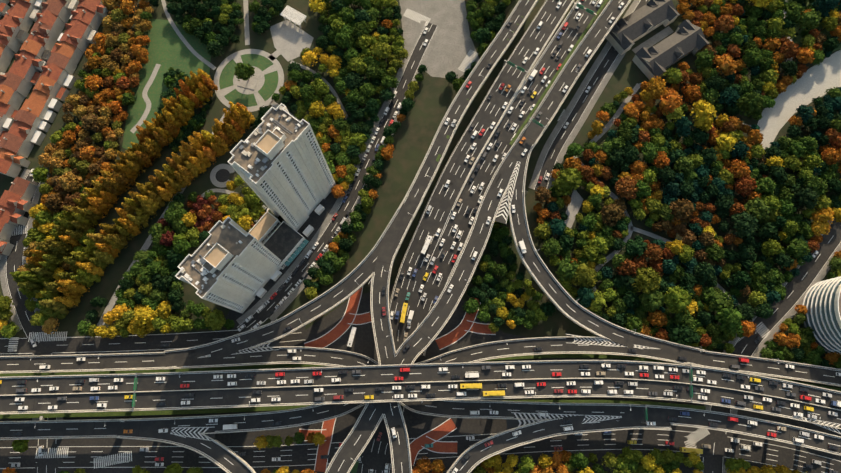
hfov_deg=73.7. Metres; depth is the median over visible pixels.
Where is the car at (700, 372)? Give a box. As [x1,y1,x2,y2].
[696,370,705,374]
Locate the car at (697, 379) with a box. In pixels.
[693,377,702,381]
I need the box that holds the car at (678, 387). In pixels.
[673,386,682,389]
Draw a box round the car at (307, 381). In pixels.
[304,379,312,383]
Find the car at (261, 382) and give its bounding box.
[257,381,265,384]
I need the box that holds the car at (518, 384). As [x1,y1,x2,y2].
[514,383,523,386]
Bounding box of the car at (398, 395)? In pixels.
[394,394,402,397]
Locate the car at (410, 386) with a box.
[406,385,414,388]
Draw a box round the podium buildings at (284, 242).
[248,204,324,297]
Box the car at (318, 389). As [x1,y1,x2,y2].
[314,388,322,391]
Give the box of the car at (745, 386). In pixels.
[741,385,749,388]
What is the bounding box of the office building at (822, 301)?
[802,276,840,353]
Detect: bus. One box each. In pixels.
[347,327,356,346]
[400,303,407,322]
[421,235,431,254]
[460,383,481,388]
[482,390,504,395]
[680,447,702,453]
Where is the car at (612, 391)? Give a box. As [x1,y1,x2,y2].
[608,390,616,393]
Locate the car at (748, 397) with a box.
[744,395,752,399]
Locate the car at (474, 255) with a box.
[471,251,477,259]
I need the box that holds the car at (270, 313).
[266,310,273,317]
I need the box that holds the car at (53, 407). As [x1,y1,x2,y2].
[48,405,57,408]
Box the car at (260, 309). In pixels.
[256,305,264,312]
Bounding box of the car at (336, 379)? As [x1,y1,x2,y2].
[332,378,340,381]
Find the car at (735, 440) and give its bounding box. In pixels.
[731,438,739,442]
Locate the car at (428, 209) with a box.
[426,205,431,213]
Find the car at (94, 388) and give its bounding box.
[90,387,99,390]
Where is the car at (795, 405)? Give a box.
[790,403,799,407]
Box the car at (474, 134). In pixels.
[471,130,477,138]
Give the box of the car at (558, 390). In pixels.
[554,389,562,392]
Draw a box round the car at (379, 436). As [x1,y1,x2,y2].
[377,432,381,440]
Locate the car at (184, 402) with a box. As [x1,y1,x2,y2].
[181,401,189,404]
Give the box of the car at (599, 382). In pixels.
[594,380,602,384]
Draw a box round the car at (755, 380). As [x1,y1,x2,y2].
[750,377,760,382]
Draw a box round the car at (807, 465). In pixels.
[803,463,812,468]
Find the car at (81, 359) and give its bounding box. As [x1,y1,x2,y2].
[76,357,85,360]
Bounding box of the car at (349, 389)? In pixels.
[345,388,353,391]
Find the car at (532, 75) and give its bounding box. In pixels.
[528,69,536,80]
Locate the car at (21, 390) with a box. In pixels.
[16,388,26,391]
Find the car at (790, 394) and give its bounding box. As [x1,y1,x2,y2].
[786,392,795,396]
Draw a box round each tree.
[0,295,13,312]
[0,306,12,320]
[0,319,7,332]
[0,322,19,338]
[2,467,16,472]
[9,271,36,281]
[11,439,28,452]
[13,278,23,283]
[17,265,31,272]
[17,281,44,294]
[18,288,35,299]
[22,237,36,247]
[23,248,32,257]
[24,263,38,273]
[24,298,35,311]
[25,256,44,267]
[25,274,52,285]
[27,227,39,239]
[28,203,46,218]
[28,241,37,249]
[29,249,47,260]
[30,310,43,325]
[31,166,49,182]
[31,267,53,279]
[32,220,39,227]
[35,210,53,223]
[35,241,53,254]
[35,288,46,298]
[35,296,48,308]
[36,232,47,241]
[38,153,52,167]
[38,222,54,234]
[38,261,61,272]
[39,183,52,193]
[39,291,64,298]
[39,298,72,314]
[39,306,66,318]
[39,315,50,325]
[41,193,48,203]
[42,254,65,265]
[42,317,58,333]
[43,281,64,296]
[44,143,59,154]
[44,193,64,212]
[45,239,59,243]
[46,177,52,185]
[48,245,72,257]
[49,130,63,144]
[50,157,63,168]
[51,175,60,185]
[51,232,62,241]
[51,241,72,251]
[52,148,66,159]
[52,168,62,176]
[52,211,65,225]
[52,267,63,279]
[53,183,63,191]
[53,225,69,235]
[54,295,80,307]
[56,141,68,148]
[56,217,76,230]
[57,272,75,280]
[57,279,89,294]
[57,287,82,299]
[59,171,83,192]
[59,191,71,198]
[59,235,80,249]
[61,114,73,123]
[62,102,73,114]
[62,130,76,143]
[62,159,70,167]
[62,167,71,174]
[62,192,82,207]
[62,205,81,213]
[62,210,77,220]
[62,256,84,268]
[62,261,70,269]
[64,122,77,132]
[64,148,73,157]
[65,94,79,108]
[65,230,83,242]
[68,157,81,168]
[69,266,78,274]
[70,144,77,153]
[70,251,93,261]
[70,275,92,286]
[71,168,80,175]
[71,212,97,227]
[72,105,86,119]
[72,198,92,209]
[72,220,93,232]
[73,151,81,160]
[73,245,84,251]
[74,79,83,88]
[74,125,82,134]
[74,468,85,472]
[75,140,89,150]
[75,159,90,173]
[75,262,104,275]
[76,268,100,282]
[77,172,87,182]
[77,208,102,220]
[77,319,90,335]
[78,70,86,78]
[78,90,86,96]
[78,95,89,105]
[78,129,89,137]
[78,234,89,243]
[79,185,88,192]
[80,83,88,91]
[80,146,95,161]
[80,193,89,202]
[81,113,99,131]
[83,62,92,72]
[83,73,92,81]
[83,178,93,187]
[83,187,102,197]
[83,227,95,235]
[83,239,99,250]
[83,247,96,257]
[84,74,103,91]
[84,136,92,144]
[85,48,95,57]
[85,88,98,98]
[85,105,95,112]
[85,173,94,179]
[85,309,97,322]
[86,99,97,106]
[86,197,112,211]
[87,55,101,68]
[87,163,100,174]
[87,233,108,243]
[87,324,96,336]
[88,156,99,163]
[88,206,107,218]
[89,43,96,50]
[89,258,107,269]
[89,296,107,307]
[90,132,102,143]
[90,174,99,185]
[91,69,101,76]
[91,180,107,191]
[93,32,105,47]
[93,93,106,104]
[93,147,104,158]
[93,250,116,263]
[94,105,100,115]
[94,325,108,337]
[95,45,105,55]
[95,243,119,258]
[96,127,102,136]
[97,115,112,128]
[99,105,111,116]
[99,223,120,234]
[100,62,106,69]
[100,154,109,162]
[100,162,112,171]
[100,169,114,178]
[100,191,118,203]
[100,230,116,235]
[101,54,112,62]
[101,68,112,77]
[101,126,111,136]
[102,15,114,27]
[102,88,115,99]
[103,0,117,10]
[103,27,111,33]
[103,76,114,88]
[103,140,110,150]
[103,236,126,251]
[103,310,116,324]
[104,148,116,159]
[104,183,123,197]
[105,34,120,47]
[105,47,113,54]
[105,130,117,141]
[105,177,126,191]
[106,60,119,74]
[107,234,129,248]
[107,324,121,338]
[108,100,121,114]
[109,142,118,151]
[109,163,121,172]
[110,8,127,22]
[110,48,124,61]
[111,31,118,36]
[112,22,124,33]
[112,115,121,122]
[112,120,122,129]
[112,172,135,189]
[112,303,130,319]
[113,68,123,75]
[113,72,126,82]
[113,87,124,96]
[113,218,122,226]
[114,128,123,136]
[114,288,123,299]
[114,317,128,329]
[115,76,129,90]
[115,160,126,165]
[115,208,134,219]
[115,297,130,305]
[116,94,122,101]
[116,163,136,178]
[116,226,134,239]
[117,151,128,162]
[117,328,128,336]
[118,32,130,42]
[118,43,129,52]
[118,218,140,235]
[118,278,134,290]
[119,110,127,120]
[120,0,136,15]
[120,54,131,64]
[120,65,128,72]
[120,92,135,105]
[121,17,133,28]
[121,202,141,215]
[121,309,134,323]
[122,270,134,280]
[123,288,135,298]
[124,89,133,95]
[124,197,138,207]
[125,65,137,76]
[125,150,146,169]
[125,159,144,175]
[126,30,134,36]
[126,214,148,229]
[126,299,135,309]
[127,37,136,46]
[127,50,135,59]
[127,147,135,152]
[127,327,134,334]
[128,59,141,71]
[128,72,139,80]
[128,76,139,87]
[128,191,141,206]
[129,44,148,57]
[129,318,144,329]
[130,142,143,151]
[130,262,146,277]
[131,14,141,23]
[132,465,141,472]
[133,250,148,263]
[133,289,146,304]
[133,305,153,326]
[134,9,143,16]
[134,24,143,34]
[134,31,144,37]
[134,151,153,166]
[134,304,143,310]
[134,325,148,337]
[135,208,151,221]
[135,275,144,285]
[136,35,150,46]
[136,56,149,63]
[136,125,155,139]
[136,133,145,144]
[136,182,153,196]
[136,194,160,212]
[137,266,152,283]
[138,282,152,295]
[138,468,150,472]
[139,0,148,8]
[140,12,152,20]
[140,19,152,31]
[140,202,157,217]
[141,296,150,305]
[142,142,160,158]
[143,120,157,139]
[144,6,153,12]
[144,137,161,149]
[144,257,152,264]
[145,182,157,192]
[145,298,160,310]
[146,321,154,332]
[147,190,164,206]
[147,259,161,275]
[148,0,158,6]
[148,175,165,188]
[148,223,163,236]
[148,250,158,259]
[149,287,167,300]
[150,272,161,283]
[151,118,164,127]
[151,232,162,244]
[151,281,159,290]
[151,311,157,318]
[151,316,167,329]
[152,243,160,251]
[153,131,169,146]
[153,169,172,184]
[154,112,166,129]
[154,255,164,265]
[155,301,171,318]
[156,127,173,142]
[156,186,172,201]
[156,276,173,291]
[157,218,167,227]
[157,244,168,255]
[159,230,174,246]
[159,323,170,333]
[160,91,166,98]
[160,265,173,276]
[162,98,176,114]
[162,164,176,179]
[162,226,172,232]
[163,72,171,78]
[163,75,172,85]
[163,122,179,138]
[164,111,181,128]
[164,182,177,194]
[164,208,180,223]
[164,462,184,472]
[165,248,186,265]
[166,1,175,14]
[166,157,179,171]
[167,201,183,210]
[167,288,183,301]
[167,314,178,323]
[168,179,185,191]
[169,264,180,270]
[169,299,185,311]
[170,70,177,76]
[170,96,180,103]
[170,270,179,280]
[170,280,183,291]
[171,107,187,125]
[171,146,178,152]
[171,152,186,167]
[171,317,185,332]
[172,2,186,16]
[172,193,184,202]
[172,219,188,234]
[172,233,186,245]
[173,13,183,24]
[173,239,190,256]
[174,88,185,100]
[174,171,190,186]
[175,103,193,120]
[177,165,194,179]
[177,208,186,219]
[178,79,193,99]
[179,94,196,112]
[179,146,194,161]
[179,308,189,318]
[180,140,197,157]
[181,0,198,13]
[181,22,189,29]
[181,212,196,226]
[183,14,190,22]
[184,24,193,34]
[184,76,198,95]
[185,160,201,177]
[185,227,199,240]
[185,318,193,329]
[186,118,196,127]
[186,131,193,138]
[186,300,194,312]
[186,467,202,472]
[187,136,204,153]
[187,192,197,201]
[187,200,195,207]
[188,156,206,172]
[189,91,203,107]
[190,18,202,30]
[190,71,205,85]
[190,238,199,246]
[191,302,205,316]
[192,203,202,210]
[193,26,204,38]
[193,132,210,148]
[193,220,200,228]
[193,318,202,329]
[195,2,208,13]
[195,13,204,19]
[195,89,208,104]
[195,115,202,122]
[196,150,210,166]
[196,195,204,205]
[197,68,211,83]
[197,209,208,218]
[198,82,212,100]
[198,225,204,233]
[199,111,206,116]
[199,219,205,225]
[199,231,209,241]
[200,36,208,44]
[200,319,210,329]
[201,20,214,34]
[201,74,217,91]
[201,130,215,143]
[202,146,218,163]
[202,306,211,317]
[203,0,212,10]
[203,204,211,214]
[203,221,213,231]
[204,31,215,39]
[204,190,214,199]
[204,214,215,222]
[204,309,225,330]
[205,11,213,19]
[207,40,224,57]
[208,195,216,204]
[209,0,222,5]
[210,142,224,157]
[211,4,220,14]
[211,126,218,135]
[211,211,223,221]
[214,22,224,30]
[214,118,226,133]
[214,135,229,152]
[214,202,220,208]
[215,34,221,41]
[218,13,229,23]
[218,131,234,146]
[218,194,228,204]
[218,204,229,213]
[219,3,232,14]
[220,26,226,33]
[220,35,228,46]
[222,29,232,37]
[223,108,235,121]
[223,117,231,125]
[224,319,234,329]
[225,123,242,141]
[225,204,237,215]
[226,180,236,190]
[227,18,236,24]
[227,23,235,33]
[227,192,239,203]
[228,12,236,19]
[229,101,239,116]
[230,2,241,10]
[230,34,239,43]
[231,120,245,135]
[231,211,240,222]
[233,9,243,17]
[233,17,243,24]
[233,110,250,130]
[234,61,254,80]
[234,175,245,187]
[234,196,245,205]
[236,102,249,111]
[237,203,248,210]
[237,215,252,230]
[239,105,254,126]
[240,208,250,216]
[241,186,251,194]
[243,193,255,208]
[248,0,259,13]
[249,210,260,220]
[250,191,262,203]
[251,21,258,31]
[251,118,259,127]
[252,202,263,214]
[253,13,264,22]
[253,435,268,449]
[254,23,264,34]
[256,5,267,16]
[258,105,269,118]
[260,0,271,7]
[260,20,270,30]
[260,469,270,472]
[264,12,272,22]
[265,435,273,447]
[268,7,280,16]
[271,93,279,100]
[272,435,283,447]
[273,0,284,11]
[276,466,289,472]
[278,86,286,94]
[281,95,292,104]
[283,91,292,96]
[284,80,296,90]
[284,435,292,445]
[287,61,301,70]
[287,69,302,82]
[290,85,300,98]
[290,104,297,112]
[293,432,304,443]
[294,111,303,118]
[296,104,306,114]
[297,81,306,88]
[298,84,314,100]
[300,47,311,58]
[300,468,316,472]
[301,51,317,66]
[301,70,312,82]
[303,100,312,111]
[303,114,312,121]
[303,279,314,288]
[305,287,317,299]
[306,432,314,442]
[307,267,319,278]
[308,117,320,131]
[309,0,326,12]
[309,101,325,117]
[311,282,320,291]
[312,95,320,101]
[312,432,324,445]
[313,47,321,55]
[313,72,321,80]
[314,78,323,84]
[314,81,329,98]
[315,35,328,50]
[315,136,322,149]
[316,257,324,268]
[316,268,323,277]
[317,123,327,134]
[318,14,327,25]
[318,25,323,31]
[318,63,327,72]
[318,116,324,122]
[319,54,328,64]
[319,272,332,285]
[320,9,328,16]
[321,111,330,117]
[321,116,332,125]
[321,135,330,143]
[321,260,336,273]
[322,25,332,36]
[322,94,336,106]
[322,143,329,150]
[322,249,336,261]
[323,151,335,161]
[325,45,336,52]
[325,54,341,69]
[325,102,341,114]
[325,159,334,172]
[326,2,331,10]
[327,13,338,25]
[327,67,338,76]
[328,29,336,42]
[328,125,339,137]
[328,242,338,252]
[329,8,335,14]
[329,143,340,153]
[331,0,346,13]
[331,17,346,32]
[331,184,344,198]
[332,48,344,59]
[332,117,346,131]
[332,173,338,182]
[332,235,341,244]
[332,257,345,270]
[333,75,341,83]
[333,110,345,120]
[334,30,355,49]
[334,135,341,142]
[335,80,346,94]
[335,150,347,156]
[335,153,350,165]
[335,164,347,177]
[336,6,354,24]
[337,23,352,35]
[337,176,344,183]
[337,247,344,255]
[338,231,348,237]
[338,238,352,251]
[339,58,347,66]
[339,67,347,77]
[339,129,345,135]
[339,180,349,190]
[340,144,346,151]
[341,95,347,103]
[341,135,348,144]
[341,220,353,234]
[341,252,349,260]
[342,0,355,6]
[343,47,358,61]
[344,71,364,89]
[344,101,358,113]
[344,130,352,137]
[344,173,354,182]
[346,88,360,103]
[346,117,353,124]
[346,144,360,158]
[346,163,356,173]
[347,55,367,74]
[348,132,366,144]
[348,232,356,242]
[349,210,361,221]
[350,107,365,119]
[350,123,360,133]
[350,155,360,165]
[351,40,359,48]
[351,221,363,231]
[352,20,371,39]
[353,203,363,212]
[354,0,361,5]
[354,9,371,24]
[356,33,370,48]
[356,143,366,153]
[357,94,370,105]
[358,53,367,58]
[358,122,372,134]
[358,189,368,197]
[359,211,366,221]
[360,83,374,97]
[360,197,374,208]
[361,0,371,9]
[361,48,370,56]
[361,56,379,68]
[362,174,373,185]
[362,206,371,213]
[363,185,370,191]
[364,110,371,118]
[364,133,370,142]
[365,62,379,79]
[365,98,379,115]
[365,120,373,127]
[366,166,379,175]
[367,7,380,21]
[367,20,377,29]
[368,189,377,200]
[369,36,377,45]
[370,41,391,59]
[370,114,379,121]
[371,32,380,39]
[371,78,380,85]
[371,176,382,187]
[372,159,384,171]
[373,0,391,9]
[375,152,384,159]
[376,67,387,79]
[376,86,385,95]
[377,25,388,34]
[378,34,390,42]
[379,59,386,68]
[379,89,394,100]
[380,6,393,19]
[381,19,392,27]
[381,75,399,89]
[381,147,392,159]
[382,124,397,136]
[383,135,393,144]
[386,0,397,7]
[386,67,396,76]
[386,143,393,151]
[387,53,398,61]
[388,34,394,41]
[388,59,403,68]
[389,28,396,34]
[392,5,401,13]
[392,12,401,19]
[392,18,399,27]
[392,36,404,47]
[392,122,401,130]
[393,45,403,54]
[396,27,403,34]
[396,114,405,121]
[398,49,408,60]
[399,108,407,115]
[401,97,414,111]
[404,88,413,99]
[407,81,418,91]
[412,466,423,472]
[414,73,423,80]
[416,456,431,472]
[417,64,427,74]
[431,459,444,472]
[445,71,457,83]
[452,77,464,92]
[462,298,479,314]
[464,68,472,78]
[466,1,478,11]
[466,11,475,21]
[467,286,480,297]
[470,19,479,29]
[470,31,476,39]
[470,61,476,68]
[472,275,482,285]
[473,466,485,472]
[474,9,486,19]
[474,27,491,43]
[476,17,483,24]
[477,43,488,55]
[477,290,488,303]
[477,311,490,322]
[479,261,488,271]
[479,282,488,290]
[479,304,488,312]
[481,4,494,16]
[481,254,490,261]
[482,456,496,468]
[483,272,493,282]
[484,21,494,30]
[484,298,492,306]
[485,17,493,22]
[487,0,497,6]
[487,260,496,273]
[487,287,498,298]
[487,304,497,314]
[487,467,495,472]
[488,323,498,333]
[490,30,496,40]
[490,228,497,235]
[490,231,502,242]
[490,278,498,286]
[492,21,501,32]
[492,297,504,308]
[492,316,504,327]
[493,221,499,228]
[493,465,501,471]
[494,6,499,14]
[494,14,503,23]
[494,263,507,278]
[494,283,500,290]
[494,454,501,464]
[496,1,506,12]
[496,307,508,319]
[497,226,510,238]
[497,291,506,300]
[499,277,510,286]
[499,286,506,291]
[500,245,513,257]
[501,235,513,245]
[501,462,513,472]
[502,0,510,5]
[502,253,516,264]
[504,312,512,320]
[505,281,514,292]
[506,271,515,279]
[506,292,516,302]
[506,319,515,328]
[506,454,517,467]
[508,307,514,314]
[509,262,518,271]
[511,315,524,324]
[512,298,524,307]
[513,279,523,288]
[513,307,525,316]
[515,272,524,280]
[515,288,523,295]
[517,454,535,472]
[521,292,529,300]
[522,279,531,288]
[523,308,534,319]
[523,320,532,329]
[525,285,536,296]
[526,300,535,308]
[529,464,540,472]
[530,317,538,326]
[531,301,539,311]
[532,291,541,300]
[533,203,542,211]
[533,223,551,238]
[534,186,551,203]
[534,307,547,320]
[536,218,544,224]
[537,208,550,218]
[538,454,551,468]
[540,302,555,316]
[540,465,553,472]
[541,237,561,257]
[547,197,556,203]
[547,201,558,212]
[548,218,566,234]
[549,185,559,197]
[549,211,560,219]
[550,169,559,179]
[550,255,559,265]
[550,459,557,468]
[552,167,582,195]
[552,451,562,462]
[553,162,563,170]
[555,197,564,208]
[556,233,573,251]
[556,256,577,280]
[556,462,569,472]
[558,212,567,220]
[558,226,573,236]
[558,278,571,289]
[560,249,571,258]
[561,195,570,205]
[561,450,571,462]
[563,153,574,159]
[564,157,581,169]
[564,461,574,471]
[566,143,583,157]
[566,287,577,297]
[569,450,588,470]
[570,261,597,288]
[573,228,578,236]
[574,248,581,258]
[575,213,582,222]
[575,256,588,266]
[576,238,586,247]
[576,286,595,307]
[576,466,593,472]
[577,230,588,238]
[578,165,593,181]
[579,214,597,231]
[579,224,589,232]
[581,245,597,261]
[582,142,590,149]
[582,200,594,213]
[583,149,594,160]
[585,182,594,191]
[586,193,602,206]
[586,211,596,216]
[587,131,594,138]
[587,176,597,184]
[587,290,607,312]
[588,157,597,166]
[588,231,595,240]
[588,260,595,268]
[588,453,597,462]
[589,236,608,253]
[589,310,602,316]
[590,141,596,148]
[590,184,604,198]
[591,120,604,135]
[591,145,600,153]
[591,163,604,176]
[591,463,604,472]
[592,221,602,230]
[592,231,605,238]
[593,150,607,162]
[593,253,606,265]
[594,203,601,212]
[595,181,604,186]
[595,272,603,280]
[596,111,609,121]
[596,212,605,221]
[599,102,615,117]
[599,141,613,155]
[599,166,612,179]
[599,278,613,290]
[600,203,625,226]
[600,266,613,279]
[601,223,613,235]
[601,313,611,321]
[601,452,617,468]
[602,288,616,301]
[603,155,610,165]
[603,185,609,197]
[604,197,615,205]
[604,234,614,248]
[604,306,617,316]
[607,129,616,137]
[608,176,618,186]
[609,147,626,167]
[609,167,619,176]
[610,137,625,148]
[610,312,627,326]
[611,291,621,302]
[611,297,627,313]
[612,101,618,109]
[612,118,620,126]
[612,230,621,238]
[612,237,624,250]
[612,254,625,268]
[612,275,621,287]
[613,94,621,102]
[613,218,627,231]
[614,197,626,212]
[615,176,637,200]
[615,454,627,469]
[616,127,631,141]
[616,259,636,277]
[617,171,632,178]
[617,285,627,295]
[618,162,630,172]
[618,271,637,289]
[618,468,630,472]
[619,91,627,98]
[619,113,627,119]
[619,121,633,130]
[619,446,633,463]
[621,229,628,237]
[622,140,632,147]
[622,145,639,165]
[622,216,630,225]
[622,239,647,258]
[622,290,640,309]
[622,313,642,332]
[623,103,639,118]
[623,251,632,259]
[624,87,633,96]
[624,117,636,127]
[624,308,634,316]
[627,198,642,209]
[627,460,638,471]
[629,128,639,142]
[629,160,646,173]
[631,94,639,102]
[631,171,643,181]
[631,179,650,199]
[631,254,647,270]
[631,450,643,461]
[632,141,643,152]
[632,207,645,220]
[633,266,661,293]
[634,100,644,112]
[634,308,646,318]
[635,130,649,142]
[636,324,651,335]
[636,463,643,472]
[639,141,660,163]
[640,81,648,89]
[640,88,652,102]
[640,110,649,121]
[640,120,650,129]
[640,289,665,312]
[641,453,656,470]
[642,105,651,112]
[642,168,656,184]
[642,317,649,326]
[642,468,652,472]
[643,243,662,263]
[645,98,655,108]
[645,198,661,213]
[645,218,654,227]
[646,76,666,99]
[647,114,656,121]
[647,309,667,327]
[649,118,664,130]
[649,127,661,136]
[649,212,659,221]
[649,259,662,273]
[649,448,665,465]
[650,166,659,176]
[650,181,660,190]
[650,325,659,332]
[651,106,656,113]
[651,133,665,147]
[651,190,662,199]
[651,239,666,249]
[652,151,669,168]
[652,222,663,231]
[652,464,665,472]
[654,145,668,155]
[655,328,669,340]
[656,107,663,117]
[656,204,673,222]
[656,278,669,292]
[657,165,675,184]
[659,87,682,115]
[660,217,672,231]
[661,127,672,137]
[661,193,677,205]
[661,259,676,273]
[661,273,668,282]
[661,448,675,463]
[662,181,680,197]
[662,247,674,259]
[662,314,672,326]
[662,463,671,472]
[663,67,682,85]
[663,107,684,124]
[663,139,671,149]
[663,286,691,313]
[665,121,674,129]
[665,136,673,142]
[665,239,683,254]
[666,147,685,162]
[666,323,694,345]
[667,228,675,237]
[667,460,680,470]
[668,139,682,152]
[668,172,684,183]
[669,199,694,223]
[669,263,685,279]
[670,83,678,90]
[671,218,680,225]
[671,255,680,264]
[672,224,688,236]
[672,309,693,327]
[672,468,681,472]
[673,133,680,141]
[673,157,694,174]
[673,451,683,462]
[675,116,693,138]
[676,283,695,299]
[677,2,690,13]
[677,62,689,70]
[677,70,689,86]
[678,179,694,199]
[678,244,694,262]
[680,103,688,114]
[680,230,696,246]
[680,272,698,287]
[681,83,701,102]
[681,136,693,146]
[682,10,694,20]
[682,147,693,156]
[682,256,697,269]
[682,299,697,315]
[682,457,693,467]
[684,168,698,181]
[684,267,694,275]
[687,153,704,168]
[687,192,698,202]
[688,127,708,144]
[688,223,702,235]
[688,451,700,464]
[689,72,702,84]
[689,324,696,333]
[690,0,703,7]
[690,99,716,130]
[690,217,700,224]
[691,19,700,26]
[691,149,700,154]
[691,179,699,190]
[691,240,705,252]
[691,332,701,343]
[692,295,699,301]
[692,318,702,327]
[693,10,702,20]
[693,48,714,67]
[693,262,714,283]
[693,284,702,296]
[693,461,703,470]
[694,202,704,210]
[694,249,707,262]
[694,300,703,311]
[695,165,709,178]
[695,326,706,335]
[696,81,707,92]
[696,173,709,187]
[697,4,707,13]
[697,66,711,79]
[697,278,704,287]
[697,311,711,325]
[698,231,714,245]
[699,11,716,24]
[699,20,707,28]
[699,191,710,202]
[699,220,710,227]
[699,286,715,305]
[700,44,716,55]
[700,211,712,221]
[700,333,711,346]
[701,0,713,7]
[701,88,719,103]
[701,147,717,167]
[702,257,713,265]
[703,26,714,36]
[703,225,715,235]
[704,75,726,90]
[704,203,715,212]
[704,243,724,261]
[705,124,715,135]
[706,183,719,196]
[706,290,733,313]
[706,323,721,337]
[707,4,720,16]
[707,133,719,145]
[707,276,717,286]
[707,339,716,349]
[708,68,717,78]
[709,167,719,177]
[709,312,718,323]
[710,214,721,223]
[711,160,722,170]
[711,177,727,191]
[711,335,721,343]
[712,0,722,4]
[713,32,722,41]
[713,40,721,46]
[713,240,722,246]
[713,265,721,275]
[714,14,734,32]
[714,53,737,75]
[714,103,723,113]
[714,146,720,152]
[714,190,723,199]
[714,194,735,212]
[714,304,744,336]
[715,45,725,54]
[715,113,728,127]
[715,236,723,243]
[715,258,725,267]
[715,342,724,349]
[716,132,737,151]
[716,152,722,160]
[717,149,730,158]
[717,168,734,185]
[717,220,728,232]
[718,87,739,106]
[719,6,731,14]
[719,121,735,133]
[719,270,730,279]
[720,37,730,49]
[720,277,731,286]
[720,331,727,341]
[721,131,739,139]
[722,32,729,38]
[722,159,730,166]
[722,188,734,197]
[722,263,732,271]
[723,79,729,88]
[723,248,738,261]
[724,2,732,12]
[724,233,735,244]
[724,343,734,353]
[724,457,741,471]
[725,71,735,82]
[725,184,732,189]
[726,43,740,56]
[727,83,743,96]
[727,295,737,308]
[727,333,735,340]
[728,26,741,34]
[728,31,743,44]
[728,159,750,178]
[728,202,745,215]
[729,116,742,129]
[729,141,748,158]
[729,286,742,297]
[731,3,743,15]
[731,211,758,237]
[731,271,751,289]
[732,15,738,24]
[732,237,742,245]
[732,262,741,272]
[733,74,742,83]
[734,0,747,5]
[734,330,744,337]
[735,58,745,71]
[735,130,742,139]
[735,176,756,197]
[736,24,746,34]
[736,303,754,321]
[737,18,745,25]
[737,157,749,165]
[737,242,754,260]
[737,259,753,270]
[738,68,747,75]
[738,92,764,117]
[738,136,748,143]
[739,35,748,47]
[739,75,749,84]
[739,284,750,296]
[739,458,750,469]
[739,467,746,472]
[740,81,754,93]
[740,199,746,204]
[740,320,755,337]
[742,40,757,53]
[742,48,763,67]
[742,124,750,132]
[743,4,751,13]
[743,150,751,159]
[743,236,756,246]
[744,197,770,223]
[745,5,762,17]
[745,15,757,26]
[745,33,752,39]
[746,129,763,144]
[747,26,755,34]
[747,64,759,75]
[747,191,761,201]
[747,291,766,306]
[747,466,762,472]
[748,0,771,7]
[748,253,756,260]
[749,272,761,281]
[750,74,758,81]
[750,124,759,130]
[750,143,765,157]
[750,158,759,168]
[750,172,756,178]
[750,261,766,275]
[750,279,760,290]
[751,78,764,90]
[751,87,761,95]
[752,113,762,119]
[752,301,773,318]
[753,37,761,47]
[753,168,759,175]
[754,26,766,37]
[754,177,776,195]
[754,241,761,252]
[755,173,762,180]
[755,222,777,241]
[755,283,767,293]
[756,253,766,261]
[757,20,766,26]
[757,155,764,162]
[758,56,776,70]
[758,163,769,174]
[759,69,778,82]
[759,272,766,282]
[759,464,775,472]
[760,194,780,211]
[760,347,772,357]
[761,239,783,256]
[762,37,780,51]
[762,81,774,92]
[762,95,775,108]
[763,0,777,12]
[763,49,773,56]
[763,290,780,303]
[764,146,780,158]
[764,261,772,272]
[764,339,777,350]
[765,88,777,98]
[765,155,782,169]
[765,187,779,196]
[765,267,784,285]
[765,282,775,291]
[766,28,780,40]
[767,16,784,31]
[767,209,782,221]
[769,165,787,184]
[770,141,780,148]
[770,233,780,241]
[771,9,784,18]
[771,215,786,228]
[771,349,784,359]
[772,51,784,63]
[772,59,778,70]
[772,253,793,268]
[772,283,785,299]
[773,0,783,11]
[773,332,787,345]
[774,464,791,472]
[775,81,787,93]
[776,344,789,355]
[777,136,792,149]
[777,186,794,201]
[777,199,795,218]
[777,231,787,240]
[778,323,787,331]
[779,37,789,44]
[779,59,798,77]
[779,150,788,158]
[779,219,798,236]
[780,26,795,38]
[780,41,798,58]
[780,75,792,84]
[781,174,795,187]
[782,1,804,23]
[782,18,795,28]
[782,155,801,171]
[782,318,792,326]
[783,139,806,157]
[783,235,792,244]
[784,258,797,270]
[784,271,792,282]
[784,351,794,360]
[786,125,801,137]
[786,238,811,258]
[786,333,800,347]
[787,216,795,221]
[788,115,802,126]
[788,183,802,192]
[788,323,800,334]
[789,185,818,208]
[790,75,796,84]
[790,268,799,276]
[790,347,804,362]
[791,0,806,5]
[791,231,805,240]
[792,221,811,238]
[792,313,806,325]
[794,213,803,220]
[795,70,803,78]
[795,166,812,179]
[795,305,807,314]
[796,47,814,63]
[796,104,814,123]
[796,177,808,188]
[796,334,812,349]
[797,63,807,73]
[797,257,804,265]
[798,8,821,30]
[798,136,818,154]
[800,34,814,47]
[800,154,822,169]
[800,251,812,262]
[800,326,814,336]
[801,30,808,37]
[801,218,812,225]
[802,116,819,131]
[802,209,816,218]
[803,175,827,195]
[804,5,815,10]
[805,231,813,239]
[805,351,821,364]
[808,49,824,65]
[808,131,821,139]
[808,240,819,252]
[809,29,819,37]
[810,207,834,223]
[810,235,822,242]
[811,166,820,177]
[811,221,830,236]
[811,342,818,348]
[812,0,839,11]
[812,43,822,51]
[812,96,823,105]
[813,346,824,353]
[815,9,829,21]
[815,33,826,44]
[815,106,829,117]
[815,159,828,172]
[815,194,830,210]
[816,115,830,129]
[817,135,829,144]
[818,171,831,183]
[819,144,830,151]
[820,15,837,30]
[820,148,840,165]
[820,358,830,366]
[822,38,839,51]
[822,94,831,101]
[822,101,833,106]
[823,353,837,364]
[824,51,831,57]
[824,87,840,97]
[824,128,840,143]
[825,105,832,113]
[825,112,833,120]
[826,162,839,170]
[826,178,840,195]
[827,256,840,271]
[827,271,835,278]
[828,194,838,201]
[829,10,840,19]
[829,171,839,179]
[830,25,840,36]
[830,96,840,109]
[830,118,840,133]
[831,135,840,149]
[831,201,840,208]
[831,207,840,222]
[831,268,840,277]
[831,352,840,359]
[831,361,840,367]
[833,113,840,119]
[833,144,840,160]
[833,250,840,258]
[836,0,840,11]
[837,11,840,25]
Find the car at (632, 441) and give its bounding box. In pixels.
[628,440,636,443]
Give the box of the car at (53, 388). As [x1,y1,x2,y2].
[49,387,58,390]

